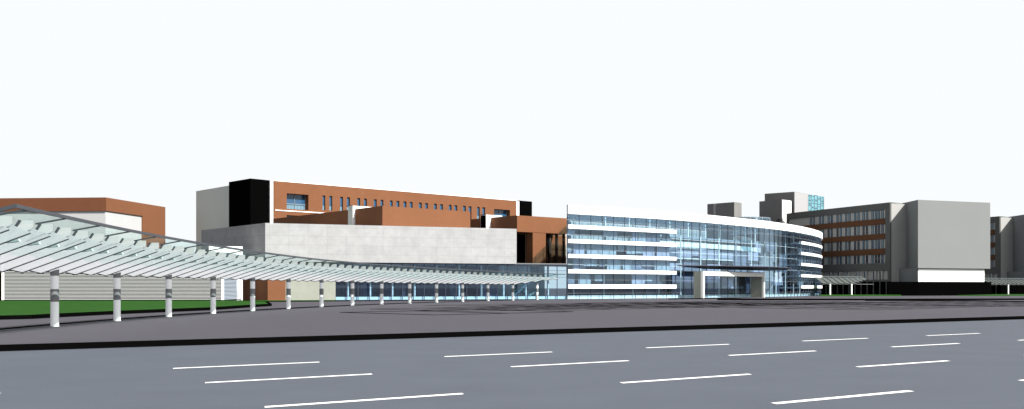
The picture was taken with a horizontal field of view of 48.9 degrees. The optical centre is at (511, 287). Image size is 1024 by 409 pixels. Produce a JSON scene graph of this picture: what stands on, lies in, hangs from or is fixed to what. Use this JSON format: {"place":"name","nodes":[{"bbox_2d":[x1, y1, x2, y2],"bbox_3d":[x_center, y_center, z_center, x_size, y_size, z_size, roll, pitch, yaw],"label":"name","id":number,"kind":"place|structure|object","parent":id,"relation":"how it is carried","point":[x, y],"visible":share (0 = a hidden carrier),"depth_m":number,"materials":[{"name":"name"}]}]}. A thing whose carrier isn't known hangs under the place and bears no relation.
{"place":"outdoors","nodes":[
{"label":"outdoors","id":0,"kind":"place"},
{"bbox_2d":[0,197,164,247],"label":"office building","id":1,"kind":"structure","parent":0,"point":[147,218],"depth_m":231.93,"materials":[{"name":"brick"}]},
{"bbox_2d":[0,252,237,300],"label":"annex building","id":2,"kind":"structure","parent":0,"point":[25,286],"depth_m":159.08,"materials":[{"name":"beige"}]},
{"bbox_2d":[209,246,242,300],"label":"stair block","id":3,"kind":"structure","parent":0,"point":[240,289],"depth_m":173.41,"materials":[{"name":"white metal"}]},
{"bbox_2d":[196,178,531,249],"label":"tall building","id":4,"kind":"structure","parent":0,"point":[250,201],"depth_m":243.45,"materials":[{"name":"brick"}]},
{"bbox_2d":[287,194,305,209],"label":"window","id":5,"kind":"structure","parent":4,"relation":"in","point":[294,201],"depth_m":239.07,"materials":[{"name":"blue glass"}]},
{"bbox_2d":[329,196,330,210],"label":"window","id":6,"kind":"structure","parent":4,"relation":"in","point":[329,196],"depth_m":244.59,"materials":[{"name":"blue glass"}]},
{"bbox_2d":[494,209,506,216],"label":"window","id":7,"kind":"structure","parent":4,"relation":"in","point":[502,213],"depth_m":284.74,"materials":[{"name":"blue glass"}]},
{"bbox_2d":[0,319,1023,408],"bbox_3d":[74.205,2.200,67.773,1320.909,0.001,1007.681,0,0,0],"label":"road","id":8,"kind":"structure","parent":0,"point":[983,368],"depth_m":29.31,"materials":[{"name":"grey asphalt"}]},
{"bbox_2d":[173,333,1023,407],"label":"lane markings","id":9,"kind":"object","parent":8,"relation":"on","point":[592,362],"visible":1,"depth_m":27.32,"materials":[{"name":"paint"}]},
{"bbox_2d":[0,289,1023,344],"bbox_3d":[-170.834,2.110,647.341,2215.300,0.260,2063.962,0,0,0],"label":"plaza","id":10,"kind":"structure","parent":0,"point":[311,319],"depth_m":73.02,"materials":[{"name":"grey concrete"}]},
{"bbox_2d":[0,301,267,314],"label":"lawn","id":11,"kind":"structure","parent":10,"relation":"on","point":[23,307],"depth_m":113.00,"materials":[{"name":"green plant"}]},
{"bbox_2d":[0,300,271,319],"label":"lawn edging","id":12,"kind":"object","parent":10,"relation":"on","point":[10,317],"visible":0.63,"depth_m":85.64,"materials":[{"name":"grey concrete"}]},
{"bbox_2d":[0,299,542,329],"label":"drain channel","id":13,"kind":"object","parent":10,"relation":"on","point":[207,312],"visible":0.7,"depth_m":82.39,"materials":[{"name":"grey concrete"}]},
{"bbox_2d":[0,204,565,326],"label":"covered walkway","id":14,"kind":"structure","parent":10,"relation":"on","point":[25,246],"depth_m":69.01,"materials":[{"name":"grey metal"}]},
{"bbox_2d":[248,300,337,300],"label":"lawn","id":15,"kind":"structure","parent":10,"relation":"on","point":[294,300],"depth_m":169.01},
{"bbox_2d":[268,300,458,301],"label":"step strip","id":16,"kind":"object","parent":10,"relation":"on","point":[369,300],"visible":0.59,"depth_m":172.42,"materials":[{"name":"grey concrete"}]},
{"bbox_2d":[201,205,566,299],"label":"concrete hall","id":17,"kind":"structure","parent":10,"relation":"on","point":[416,237],"depth_m":187.50,"materials":[{"name":"concrete"}]},
{"bbox_2d":[340,301,1023,314],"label":"paving edges","id":18,"kind":"object","parent":10,"relation":"on","point":[698,304],"visible":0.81,"depth_m":126.07,"materials":[{"name":"grey concrete"}]},
{"bbox_2d":[672,298,716,298],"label":"drive edging","id":19,"kind":"object","parent":10,"relation":"on","point":[694,298],"visible":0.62,"depth_m":199.80,"materials":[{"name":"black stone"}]},
{"bbox_2d":[567,205,822,298],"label":"glass building","id":20,"kind":"structure","parent":10,"relation":"on","point":[649,265],"depth_m":221.38,"materials":[{"name":"blue glass"}]},
{"bbox_2d":[694,271,764,297],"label":"entrance portal","id":21,"kind":"object","parent":10,"relation":"on","point":[757,284],"visible":0.98,"depth_m":223.03,"materials":[{"name":"white"}]},
{"bbox_2d":[815,276,865,294],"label":"bladed canopy","id":22,"kind":"object","parent":10,"relation":"on","point":[855,279],"visible":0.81,"depth_m":280.06,"materials":[{"name":"grey metal"}]},
{"bbox_2d":[717,298,1023,299],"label":"pavement edging","id":23,"kind":"object","parent":10,"relation":"on","point":[882,299],"visible":0.64,"depth_m":182.19,"materials":[{"name":"grey concrete"}]},
{"bbox_2d":[865,300,1023,301],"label":"drive edging","id":24,"kind":"object","parent":10,"relation":"on","point":[940,300],"visible":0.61,"depth_m":170.52,"materials":[{"name":"grey concrete"}]},
{"bbox_2d":[957,294,1023,295],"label":"lawn","id":25,"kind":"structure","parent":10,"relation":"on","point":[995,295],"depth_m":264.99,"materials":[{"name":"green plant"}]},
{"bbox_2d":[984,278,1023,293],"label":"bladed canopy","id":26,"kind":"object","parent":10,"relation":"on","point":[1013,279],"visible":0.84,"depth_m":304.90,"materials":[{"name":"grey metal"}]},
{"bbox_2d":[0,0,1023,287],"label":"sky","id":27,"kind":"structure","parent":0,"point":[685,106],"materials":[{"name":"white"}]},
{"bbox_2d":[707,202,741,251],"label":"service tower","id":28,"kind":"structure","parent":0,"point":[731,209],"depth_m":333.14,"materials":[{"name":"grey concrete"}]},
{"bbox_2d":[759,199,790,242],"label":"service tower","id":29,"kind":"structure","parent":0,"point":[775,210],"depth_m":340.56,"materials":[{"name":"grey concrete"}]},
{"bbox_2d":[765,192,807,212],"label":"lift tower","id":30,"kind":"structure","parent":0,"point":[799,202],"depth_m":348.80,"materials":[{"name":"grey concrete"}]},
{"bbox_2d":[808,195,823,210],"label":"glass screen","id":31,"kind":"object","parent":30,"relation":"attached to","point":[817,202],"visible":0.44,"depth_m":358.31,"materials":[{"name":"teal glass"}]},
{"bbox_2d":[819,294,900,295],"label":"lawn","id":32,"kind":"structure","parent":0,"point":[855,295],"depth_m":257.62,"materials":[{"name":"green plant"}]},
{"bbox_2d":[742,296,1023,298],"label":"pavement","id":33,"kind":"structure","parent":0,"point":[882,297],"depth_m":214.81,"materials":[{"name":"grey concrete"}]},
{"bbox_2d":[786,200,990,295],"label":"wing building","id":34,"kind":"structure","parent":0,"point":[926,248],"depth_m":294.05,"materials":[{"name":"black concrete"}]},
{"bbox_2d":[984,215,1023,293],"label":"wing building","id":35,"kind":"structure","parent":0,"point":[1006,247],"depth_m":350.51,"materials":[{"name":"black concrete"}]},
{"label":"ground","id":36,"kind":"structure","parent":0,"visible":0},
{"bbox_2d":[0,316,1023,350],"bbox_3d":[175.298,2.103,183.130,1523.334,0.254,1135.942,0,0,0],"label":"kerb","id":37,"kind":"structure","parent":36,"relation":"on","point":[80,345],"depth_m":49.53,"materials":[{"name":"black concrete"}]}
]}

